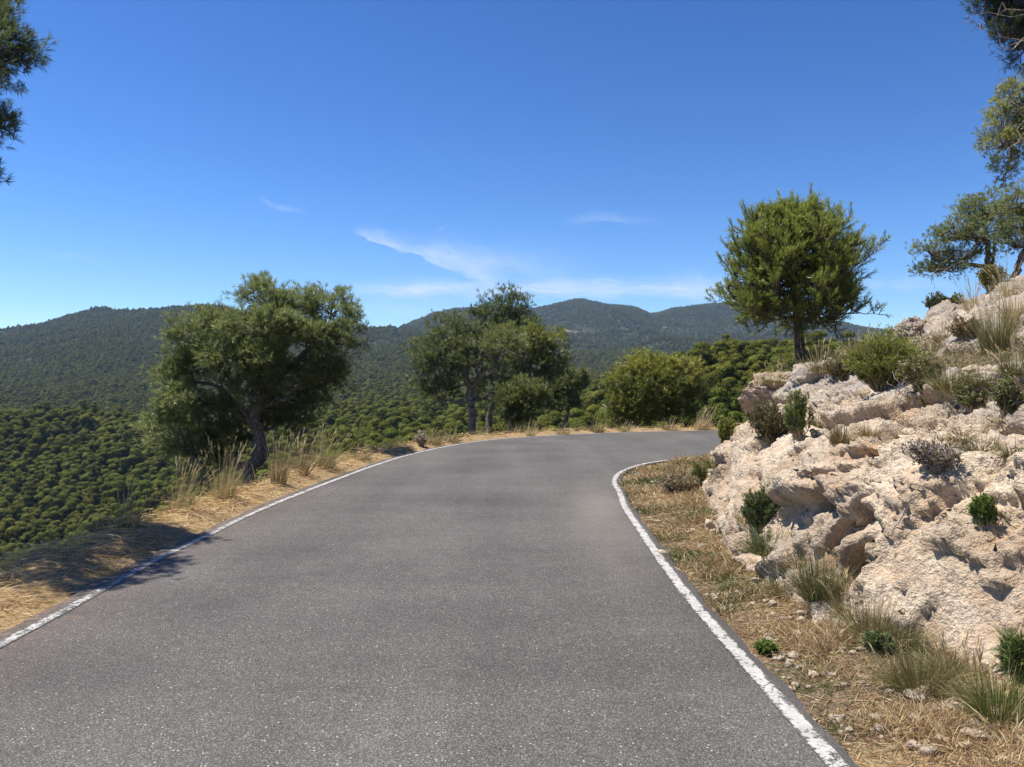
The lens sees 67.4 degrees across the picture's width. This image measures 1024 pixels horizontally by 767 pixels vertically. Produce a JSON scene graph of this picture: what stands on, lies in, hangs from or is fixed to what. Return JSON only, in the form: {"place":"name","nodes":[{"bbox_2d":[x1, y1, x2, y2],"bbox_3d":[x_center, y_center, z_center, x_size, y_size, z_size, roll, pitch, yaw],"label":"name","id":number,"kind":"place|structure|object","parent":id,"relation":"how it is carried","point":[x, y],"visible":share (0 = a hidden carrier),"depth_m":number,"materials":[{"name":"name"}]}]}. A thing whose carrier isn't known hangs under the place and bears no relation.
{"place":"outdoors","nodes":[
{"label":"outdoors","id":0,"kind":"place"},
{"bbox_2d":[0,430,858,766],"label":"road","id":1,"kind":"structure","parent":0,"point":[512,602],"depth_m":4.71,"materials":[{"name":"asphalt"}]},
{"bbox_2d":[0,430,719,647],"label":"road edge line","id":2,"kind":"object","parent":1,"relation":"on","point":[16,635],"visible":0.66,"depth_m":6.57,"materials":[{"name":"paint"}]},
{"bbox_2d":[611,457,849,766],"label":"road edge line","id":3,"kind":"object","parent":1,"relation":"on","point":[825,751],"visible":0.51,"depth_m":4.42,"materials":[{"name":"paint"}]},
{"bbox_2d":[0,304,1023,766],"bbox_3d":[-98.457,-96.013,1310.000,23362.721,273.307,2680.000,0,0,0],"label":"ground","id":4,"kind":"structure","parent":0,"point":[80,578],"depth_m":6.61,"materials":[{"name":"soil"}]},
{"bbox_2d":[0,0,58,184],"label":"pine tree","id":5,"kind":"object","parent":4,"relation":"on","point":[9,35],"visible":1,"depth_m":8.31,"materials":[{"name":"green plant"}]},
{"bbox_2d":[77,552,139,576],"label":"grass tussock","id":6,"kind":"object","parent":4,"relation":"on","point":[114,570],"depth_m":6.54,"materials":[{"name":"plant"}]},
{"bbox_2d":[94,479,155,529],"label":"grass tussock","id":7,"kind":"object","parent":4,"relation":"on","point":[138,517],"depth_m":7.98,"materials":[{"name":"plant"}]},
{"bbox_2d":[157,454,219,511],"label":"grass tussock","id":8,"kind":"object","parent":4,"relation":"on","point":[183,502],"depth_m":9.19,"materials":[{"name":"plant"}]},
{"bbox_2d":[203,434,254,501],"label":"grass tussock","id":9,"kind":"object","parent":4,"relation":"on","point":[228,486],"depth_m":10.10,"materials":[{"name":"plant"}]},
{"bbox_2d":[129,269,375,489],"bbox_3d":[-6.022,0.367,17.874,5.674,6.327,3.339,0,0,0],"label":"pine tree","id":10,"kind":"object","parent":4,"relation":"on","point":[269,331],"visible":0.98,"depth_m":17.71,"materials":[{"name":"green plant"}]},
{"bbox_2d":[264,427,300,484],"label":"grass tussock","id":11,"kind":"object","parent":4,"relation":"on","point":[284,473],"depth_m":11.69,"materials":[{"name":"plant"}]},
{"bbox_2d":[280,427,324,475],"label":"grass tussock","id":12,"kind":"object","parent":4,"relation":"on","point":[306,468],"depth_m":12.83,"materials":[{"name":"plant"}]},
{"bbox_2d":[308,423,352,469],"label":"grass tussock","id":13,"kind":"object","parent":4,"relation":"on","point":[323,462],"depth_m":13.81,"materials":[{"name":"plant"}]},
{"bbox_2d":[1,417,695,567],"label":"standing grass","id":14,"kind":"structure","parent":4,"relation":"on","point":[519,430],"depth_m":16.03,"materials":[{"name":"plant"}]},
{"bbox_2d":[339,444,377,461],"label":"grass tussock","id":15,"kind":"object","parent":4,"relation":"on","point":[366,457],"depth_m":15.59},
{"bbox_2d":[0,423,732,564],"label":"undergrowth","id":16,"kind":"object","parent":4,"relation":"on","point":[303,471],"depth_m":11.13,"materials":[{"name":"green plant"}]},
{"bbox_2d":[0,420,742,635],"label":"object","id":17,"kind":"object","parent":4,"relation":"on","point":[72,546],"visible":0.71,"depth_m":7.63,"materials":[{"name":"plant"}]},
{"bbox_2d":[386,410,410,429],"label":"pine tree","id":18,"kind":"object","parent":4,"relation":"on","point":[396,421],"visible":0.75,"depth_m":152.35,"materials":[{"name":"plant"}]},
{"bbox_2d":[395,407,414,422],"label":"pine tree","id":19,"kind":"object","parent":4,"relation":"on","point":[407,414],"visible":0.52,"depth_m":156.64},
{"bbox_2d":[414,430,427,446],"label":"shrub","id":20,"kind":"object","parent":4,"relation":"on","point":[420,438],"visible":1,"depth_m":19.03,"materials":[{"name":"beige plant"}]},
{"bbox_2d":[411,428,450,445],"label":"grass tussock","id":21,"kind":"object","parent":4,"relation":"on","point":[435,441],"depth_m":19.73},
{"bbox_2d":[428,426,463,441],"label":"grass tussock","id":22,"kind":"object","parent":4,"relation":"on","point":[455,439],"depth_m":20.62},
{"bbox_2d":[397,307,529,436],"bbox_3d":[-1.867,0.400,30.003,5.272,6.884,3.769,0,0,0],"label":"pine tree","id":23,"kind":"object","parent":4,"relation":"on","point":[455,343],"visible":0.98,"depth_m":29.79,"materials":[{"name":"green plant"}]},
{"bbox_2d":[459,278,546,434],"bbox_3d":[-0.477,0.843,36.917,4.484,11.841,3.463,0,0,0],"label":"pine tree","id":24,"kind":"object","parent":4,"relation":"on","point":[519,314],"visible":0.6,"depth_m":36.75,"materials":[{"name":"green plant"}]},
{"bbox_2d":[491,371,553,432],"bbox_3d":[0.387,1.216,27.959,2.370,3.359,2.154,0,0,0],"label":"pine tree","id":25,"kind":"object","parent":4,"relation":"on","point":[517,404],"visible":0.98,"depth_m":27.67,"materials":[{"name":"green plant"}]},
{"bbox_2d":[490,316,578,431],"bbox_3d":[0.977,1.201,33.967,4.139,8.399,3.254,0,0,0],"label":"pine tree","id":26,"kind":"object","parent":4,"relation":"on","point":[543,352],"visible":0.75,"depth_m":33.72,"materials":[{"name":"green plant"}]},
{"bbox_2d":[543,363,595,430],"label":"pine tree","id":27,"kind":"object","parent":4,"relation":"on","point":[562,393],"visible":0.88,"depth_m":45.67,"materials":[{"name":"green plant"}]},
{"bbox_2d":[560,408,583,427],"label":"pine tree","id":28,"kind":"object","parent":4,"relation":"on","point":[575,414],"visible":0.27,"depth_m":102.24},
{"bbox_2d":[576,415,600,430],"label":"pine tree","id":29,"kind":"object","parent":4,"relation":"on","point":[583,422],"visible":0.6,"depth_m":91.06,"materials":[{"name":"plant"}]},
{"bbox_2d":[587,382,608,404],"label":"pine tree","id":30,"kind":"object","parent":4,"relation":"on","point":[599,394],"visible":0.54,"depth_m":117.15,"materials":[{"name":"plant"}]},
{"bbox_2d":[594,345,716,428],"bbox_3d":[5.466,0.630,29.354,4.457,4.292,3.338,0,0,-24],"label":"bush","id":31,"kind":"object","parent":4,"relation":"on","point":[640,375],"visible":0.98,"depth_m":28.98,"materials":[{"name":"green plant"}]},
{"bbox_2d":[660,454,690,474],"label":"grass tussock","id":32,"kind":"object","parent":4,"relation":"on","point":[674,468],"depth_m":12.49,"materials":[{"name":"plant"}]},
{"bbox_2d":[655,469,699,492],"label":"shrub","id":33,"kind":"object","parent":4,"relation":"on","point":[672,482],"visible":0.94,"depth_m":10.85,"materials":[{"name":"brown plant"}]},
{"bbox_2d":[691,457,707,487],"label":"shrub","id":34,"kind":"object","parent":4,"relation":"on","point":[700,472],"visible":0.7,"depth_m":11.09,"materials":[{"name":"green plant"}]},
{"bbox_2d":[686,342,722,366],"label":"pine tree","id":35,"kind":"object","parent":4,"relation":"on","point":[706,356],"visible":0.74,"depth_m":93.35,"materials":[{"name":"plant"}]},
{"bbox_2d":[693,405,718,430],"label":"grass tussock","id":36,"kind":"object","parent":4,"relation":"on","point":[705,426],"depth_m":26.23,"materials":[{"name":"plant"}]},
{"bbox_2d":[705,470,716,497],"bbox_3d":[2.822,1.364,9.918,0.654,0.751,0.504,0,0,0],"label":"boulder","id":37,"kind":"object","parent":4,"relation":"on","point":[711,480],"visible":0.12,"depth_m":9.92,"materials":[{"name":"stone"}]},
{"bbox_2d":[696,387,733,423],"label":"pine tree","id":38,"kind":"object","parent":4,"relation":"on","point":[722,406],"visible":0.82,"depth_m":61.89,"materials":[{"name":"plant"}]},
{"bbox_2d":[702,373,732,399],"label":"pine tree","id":39,"kind":"object","parent":4,"relation":"on","point":[714,382],"visible":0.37,"depth_m":72.33,"materials":[{"name":"plant"}]},
{"bbox_2d":[704,340,734,365],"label":"pine tree","id":40,"kind":"object","parent":4,"relation":"on","point":[721,352],"visible":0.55,"depth_m":94.31,"materials":[{"name":"plant"}]},
{"bbox_2d":[708,392,739,410],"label":"pine tree","id":41,"kind":"object","parent":4,"relation":"on","point":[733,405],"visible":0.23,"depth_m":68.78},
{"bbox_2d":[709,357,739,378],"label":"pine tree","id":42,"kind":"object","parent":4,"relation":"on","point":[725,367],"visible":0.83,"depth_m":85.42,"materials":[{"name":"plant"}]},
{"bbox_2d":[729,342,756,363],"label":"pine tree","id":43,"kind":"object","parent":4,"relation":"on","point":[744,354],"visible":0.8,"depth_m":94.64,"materials":[{"name":"plant"}]},
{"bbox_2d":[746,350,773,369],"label":"pine tree","id":44,"kind":"object","parent":4,"relation":"on","point":[759,358],"visible":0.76,"depth_m":86.91,"materials":[{"name":"plant"}]},
{"bbox_2d":[752,636,780,655],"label":"shrub","id":45,"kind":"object","parent":4,"relation":"on","point":[764,647],"visible":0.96,"depth_m":4.62,"materials":[{"name":"green plant"}]},
{"bbox_2d":[750,559,799,593],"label":"grass tussock","id":46,"kind":"object","parent":4,"relation":"on","point":[774,588],"depth_m":5.70,"materials":[{"name":"plant"}]},
{"bbox_2d":[785,338,817,367],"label":"pine tree","id":47,"kind":"object","parent":4,"relation":"on","point":[789,361],"visible":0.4,"depth_m":82.00,"materials":[{"name":"plant"}]},
{"bbox_2d":[808,333,824,351],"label":"pine tree","id":48,"kind":"object","parent":4,"relation":"on","point":[816,336],"visible":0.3,"depth_m":123.89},
{"bbox_2d":[614,453,1023,766],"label":"dry grass","id":49,"kind":"structure","parent":4,"relation":"on","point":[688,504],"depth_m":4.51,"materials":[{"name":"plant"}]},
{"bbox_2d":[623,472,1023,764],"bbox_3d":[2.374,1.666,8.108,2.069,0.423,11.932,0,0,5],"label":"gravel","id":50,"kind":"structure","parent":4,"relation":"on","point":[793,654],"depth_m":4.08,"materials":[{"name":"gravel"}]},
{"bbox_2d":[803,611,853,646],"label":"grass tussock","id":51,"kind":"object","parent":4,"relation":"on","point":[822,632],"depth_m":4.64,"materials":[{"name":"plant"}]},
{"bbox_2d":[814,566,863,620],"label":"grass tussock","id":52,"kind":"object","parent":4,"relation":"on","point":[839,605],"depth_m":4.98,"materials":[{"name":"plant"}]},
{"bbox_2d":[702,274,1023,683],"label":"rock outcrop","id":53,"kind":"object","parent":4,"relation":"on","point":[934,549],"visible":0.45,"depth_m":5.34,"materials":[{"name":"stone"}]},
{"bbox_2d":[692,447,718,468],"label":"grass tussock","id":54,"kind":"object","parent":53,"relation":"on","point":[708,462],"depth_m":9.92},
{"bbox_2d":[717,414,736,442],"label":"shrub","id":55,"kind":"object","parent":53,"relation":"on","point":[726,428],"visible":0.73,"depth_m":15.51,"materials":[{"name":"green plant"}]},
{"bbox_2d":[719,515,791,568],"bbox_3d":[2.032,1.242,6.127,0.803,0.450,0.803,0,0,0],"label":"grass tussock","id":56,"kind":"object","parent":53,"relation":"on","point":[757,548],"depth_m":6.11,"materials":[{"name":"plant"}]},
{"bbox_2d":[738,481,781,534],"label":"shrub","id":57,"kind":"object","parent":53,"relation":"on","point":[766,504],"visible":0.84,"depth_m":6.76,"materials":[{"name":"green plant"}]},
{"bbox_2d":[737,371,790,417],"bbox_3d":[4.579,0.248,13.691,1.042,0.933,0.861,0,0,27],"label":"boulder","id":58,"kind":"object","parent":53,"relation":"on","point":[755,389],"visible":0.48,"depth_m":13.44,"materials":[{"name":"stone"}]},
{"bbox_2d":[748,359,792,382],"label":"grass tussock","id":59,"kind":"object","parent":58,"relation":"on","point":[765,380],"depth_m":13.28,"materials":[{"name":"plant"}]},
{"bbox_2d":[745,395,788,443],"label":"shrub","id":60,"kind":"object","parent":53,"relation":"on","point":[769,426],"visible":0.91,"depth_m":8.57,"materials":[{"name":"green plant"}]},
{"bbox_2d":[773,534,811,569],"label":"grass tussock","id":61,"kind":"object","parent":53,"relation":"on","point":[794,566],"depth_m":5.72,"materials":[{"name":"plant"}]},
{"bbox_2d":[704,182,892,363],"bbox_3d":[5.510,-1.903,14.916,3.304,3.863,3.425,0,0,0],"label":"pine tree","id":62,"kind":"object","parent":53,"relation":"on","point":[771,258],"visible":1,"depth_m":14.36,"materials":[{"name":"green plant"}]},
{"bbox_2d":[782,387,815,439],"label":"shrub","id":63,"kind":"object","parent":53,"relation":"on","point":[794,416],"visible":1,"depth_m":7.77,"materials":[{"name":"green plant"}]},
{"bbox_2d":[782,357,834,392],"bbox_3d":[5.188,0.141,12.511,1.455,1.136,1.124,0,0,0],"label":"boulder","id":64,"kind":"object","parent":53,"relation":"on","point":[799,376],"visible":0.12,"depth_m":12.28,"materials":[{"name":"stone"}]},
{"bbox_2d":[758,532,863,604],"bbox_3d":[2.082,1.224,5.232,0.896,0.542,0.851,0,0,-38],"label":"grass tussock","id":65,"kind":"object","parent":53,"relation":"on","point":[809,593],"depth_m":5.18,"materials":[{"name":"plant"}]},
{"bbox_2d":[793,338,843,372],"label":"grass tussock","id":66,"kind":"object","parent":53,"relation":"on","point":[817,368],"depth_m":12.11,"materials":[{"name":"plant"}]},
{"bbox_2d":[820,355,854,379],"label":"shrub","id":67,"kind":"object","parent":53,"relation":"on","point":[838,372],"visible":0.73,"depth_m":10.71,"materials":[{"name":"green plant"}]},
{"bbox_2d":[818,417,865,444],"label":"grass tussock","id":68,"kind":"object","parent":53,"relation":"on","point":[836,438],"depth_m":6.09,"materials":[{"name":"plant"}]},
{"bbox_2d":[831,322,879,358],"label":"grass tussock","id":69,"kind":"object","parent":53,"relation":"on","point":[854,344],"depth_m":12.57,"materials":[{"name":"plant"}]},
{"bbox_2d":[842,420,892,437],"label":"grass tussock","id":70,"kind":"object","parent":53,"relation":"on","point":[868,434],"depth_m":6.06,"materials":[{"name":"plant"}]},
{"bbox_2d":[839,323,926,391],"bbox_3d":[3.809,-0.285,7.899,0.875,0.752,0.842,0,0,0],"label":"shrub","id":71,"kind":"object","parent":53,"relation":"on","point":[874,367],"visible":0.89,"depth_m":7.78,"materials":[{"name":"green plant"}]},
{"bbox_2d":[884,315,925,339],"bbox_3d":[6.716,-0.823,12.902,0.723,0.648,0.588,0,0,-11],"label":"boulder","id":72,"kind":"object","parent":53,"relation":"on","point":[914,324],"visible":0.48,"depth_m":12.73,"materials":[{"name":"stone"}]},
{"bbox_2d":[895,352,948,389],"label":"shrub","id":73,"kind":"object","parent":53,"relation":"on","point":[916,366],"visible":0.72,"depth_m":6.64,"materials":[{"name":"green plant"}]},
{"bbox_2d":[900,433,968,471],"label":"shrub","id":74,"kind":"object","parent":53,"relation":"on","point":[930,457],"visible":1,"depth_m":4.93,"materials":[{"name":"grey plant"}]},
{"bbox_2d":[921,319,951,342],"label":"grass tussock","id":75,"kind":"object","parent":53,"relation":"on","point":[939,333],"depth_m":9.64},
{"bbox_2d":[921,299,958,331],"bbox_3d":[7.174,-1.001,12.602,0.852,0.768,0.668,0,0,0],"label":"boulder","id":76,"kind":"object","parent":53,"relation":"on","point":[942,309],"visible":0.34,"depth_m":12.57,"materials":[{"name":"stone"}]},
{"bbox_2d":[921,290,951,309],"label":"shrub","id":77,"kind":"object","parent":76,"relation":"on","point":[932,301],"visible":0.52,"depth_m":12.91,"materials":[{"name":"green plant"}]},
{"bbox_2d":[905,358,986,389],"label":"grass tussock","id":78,"kind":"object","parent":53,"relation":"on","point":[940,383],"depth_m":6.25,"materials":[{"name":"plant"}]},
{"bbox_2d":[936,427,982,446],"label":"grass tussock","id":79,"kind":"object","parent":53,"relation":"on","point":[950,438],"depth_m":5.23,"materials":[{"name":"plant"}]},
{"bbox_2d":[904,182,1022,289],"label":"pine tree","id":80,"kind":"object","parent":53,"relation":"on","point":[958,233],"visible":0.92,"depth_m":17.40,"materials":[{"name":"green plant"}]},
{"bbox_2d":[943,314,983,340],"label":"shrub","id":81,"kind":"object","parent":53,"relation":"on","point":[961,330],"visible":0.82,"depth_m":9.04,"materials":[{"name":"green plant"}]},
{"bbox_2d":[952,379,990,411],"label":"shrub","id":82,"kind":"object","parent":53,"relation":"on","point":[967,397],"visible":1,"depth_m":6.01,"materials":[{"name":"green plant"}]},
{"bbox_2d":[953,275,989,310],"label":"grass tussock","id":83,"kind":"object","parent":53,"relation":"on","point":[965,306],"depth_m":10.39,"materials":[{"name":"plant"}]},
{"bbox_2d":[950,351,998,386],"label":"grass tussock","id":84,"kind":"object","parent":53,"relation":"on","point":[985,380],"depth_m":6.05,"materials":[{"name":"plant"}]},
{"bbox_2d":[948,430,1010,452],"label":"grass tussock","id":85,"kind":"object","parent":53,"relation":"on","point":[972,446],"depth_m":5.06,"materials":[{"name":"plant"}]},
{"bbox_2d":[965,491,999,531],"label":"shrub","id":86,"kind":"object","parent":53,"relation":"on","point":[982,510],"visible":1,"depth_m":4.41,"materials":[{"name":"green plant"}]},
{"bbox_2d":[959,272,1023,355],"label":"grass tussock","id":87,"kind":"object","parent":53,"relation":"on","point":[984,337],"depth_m":7.94,"materials":[{"name":"plant"}]},
{"bbox_2d":[975,261,1010,291],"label":"shrub","id":88,"kind":"object","parent":53,"relation":"on","point":[986,279],"visible":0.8,"depth_m":12.33,"materials":[{"name":"green plant"}]},
{"bbox_2d":[970,63,1023,190],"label":"pine tree","id":89,"kind":"object","parent":53,"relation":"on","point":[1011,131],"visible":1,"depth_m":14.97,"materials":[{"name":"green plant"}]},
{"bbox_2d":[976,281,1023,330],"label":"grass tussock","id":90,"kind":"object","parent":53,"relation":"on","point":[1021,310],"depth_m":8.55,"materials":[{"name":"plant"}]},
{"bbox_2d":[978,253,1021,296],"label":"grass tussock","id":91,"kind":"object","parent":53,"relation":"on","point":[1006,287],"depth_m":10.30,"materials":[{"name":"plant"}]},
{"bbox_2d":[978,332,1023,375],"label":"grass tussock","id":92,"kind":"object","parent":53,"relation":"on","point":[1011,365],"depth_m":5.73,"materials":[{"name":"plant"}]},
{"bbox_2d":[979,176,1023,278],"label":"pine tree","id":93,"kind":"object","parent":53,"relation":"on","point":[1012,242],"visible":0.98,"depth_m":16.35,"materials":[{"name":"green plant"}]},
{"bbox_2d":[983,438,1023,458],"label":"grass tussock","id":94,"kind":"object","parent":53,"relation":"on","point":[1006,454],"depth_m":4.79,"materials":[{"name":"plant"}]},
{"bbox_2d":[986,369,1023,416],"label":"shrub","id":95,"kind":"object","parent":53,"relation":"on","point":[1008,395],"visible":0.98,"depth_m":5.59,"materials":[{"name":"green plant"}]},
{"bbox_2d":[827,575,918,639],"bbox_3d":[2.166,1.356,4.643,0.677,0.429,0.684,0,0,27],"label":"grass tussock","id":96,"kind":"object","parent":4,"relation":"on","point":[861,622],"depth_m":4.62,"materials":[{"name":"plant"}]},
{"bbox_2d":[730,294,1023,449],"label":"dry litter","id":97,"kind":"object","parent":4,"relation":"on","point":[957,361],"visible":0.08,"depth_m":7.88,"materials":[{"name":"beige plant"}]},
{"bbox_2d":[860,629,894,652],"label":"shrub","id":98,"kind":"object","parent":4,"relation":"on","point":[873,637],"visible":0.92,"depth_m":4.36,"materials":[{"name":"green plant"}]},
{"bbox_2d":[860,641,896,683],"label":"grass tussock","id":99,"kind":"object","parent":4,"relation":"on","point":[878,664],"depth_m":4.12,"materials":[{"name":"plant"}]},
{"bbox_2d":[852,599,951,650],"bbox_3d":[2.292,1.392,4.495,0.589,0.338,0.570,0,0,-32],"label":"grass tussock","id":100,"kind":"object","parent":4,"relation":"on","point":[906,635],"depth_m":4.43,"materials":[{"name":"plant"}]},
{"bbox_2d":[903,689,927,702],"bbox_3d":[2.017,1.559,3.834,0.099,0.046,0.113,0,0,0],"label":"stone","id":101,"kind":"object","parent":4,"relation":"on","point":[915,693],"visible":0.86,"depth_m":3.82,"materials":[{"name":"stone"}]},
{"bbox_2d":[852,630,1002,710],"bbox_3d":[2.090,1.442,3.936,0.748,0.425,0.754,0,0,0],"label":"grass tussock","id":102,"kind":"object","parent":4,"relation":"on","point":[905,673],"depth_m":3.91,"materials":[{"name":"plant"}]},
{"bbox_2d":[906,621,984,687],"bbox_3d":[2.289,1.419,4.059,0.446,0.316,0.473,0,0,0],"label":"grass tussock","id":103,"kind":"object","parent":4,"relation":"on","point":[946,656],"depth_m":4.04,"materials":[{"name":"plant"}]},
{"bbox_2d":[916,647,1023,743],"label":"grass tussock","id":104,"kind":"object","parent":4,"relation":"on","point":[978,700],"depth_m":3.59,"materials":[{"name":"plant"}]},
{"bbox_2d":[959,727,992,740],"bbox_3d":[2.062,1.560,3.411,0.122,0.054,0.102,0,0,0],"label":"stone","id":105,"kind":"object","parent":4,"relation":"on","point":[982,737],"visible":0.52,"depth_m":3.38,"materials":[{"name":"stone"}]},
{"bbox_2d":[947,633,1005,680],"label":"grass tussock","id":106,"kind":"object","parent":4,"relation":"on","point":[979,656],"depth_m":4.00,"materials":[{"name":"plant"}]},
{"bbox_2d":[960,0,1023,75],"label":"pine tree","id":107,"kind":"object","parent":4,"relation":"on","point":[1006,20],"visible":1,"depth_m":8.98,"materials":[{"name":"green plant"}]},
{"bbox_2d":[960,698,1023,744],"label":"grass tussock","id":108,"kind":"object","parent":4,"relation":"on","point":[1017,720],"depth_m":3.40,"materials":[{"name":"plant"}]},
{"bbox_2d":[990,624,1023,684],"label":"shrub","id":109,"kind":"object","parent":4,"relation":"on","point":[1014,645],"visible":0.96,"depth_m":3.87,"materials":[{"name":"green plant"}]},
{"bbox_2d":[0,0,1023,331],"label":"sky","id":110,"kind":"structure","parent":0,"point":[416,156],"materials":[{"name":"blue"}]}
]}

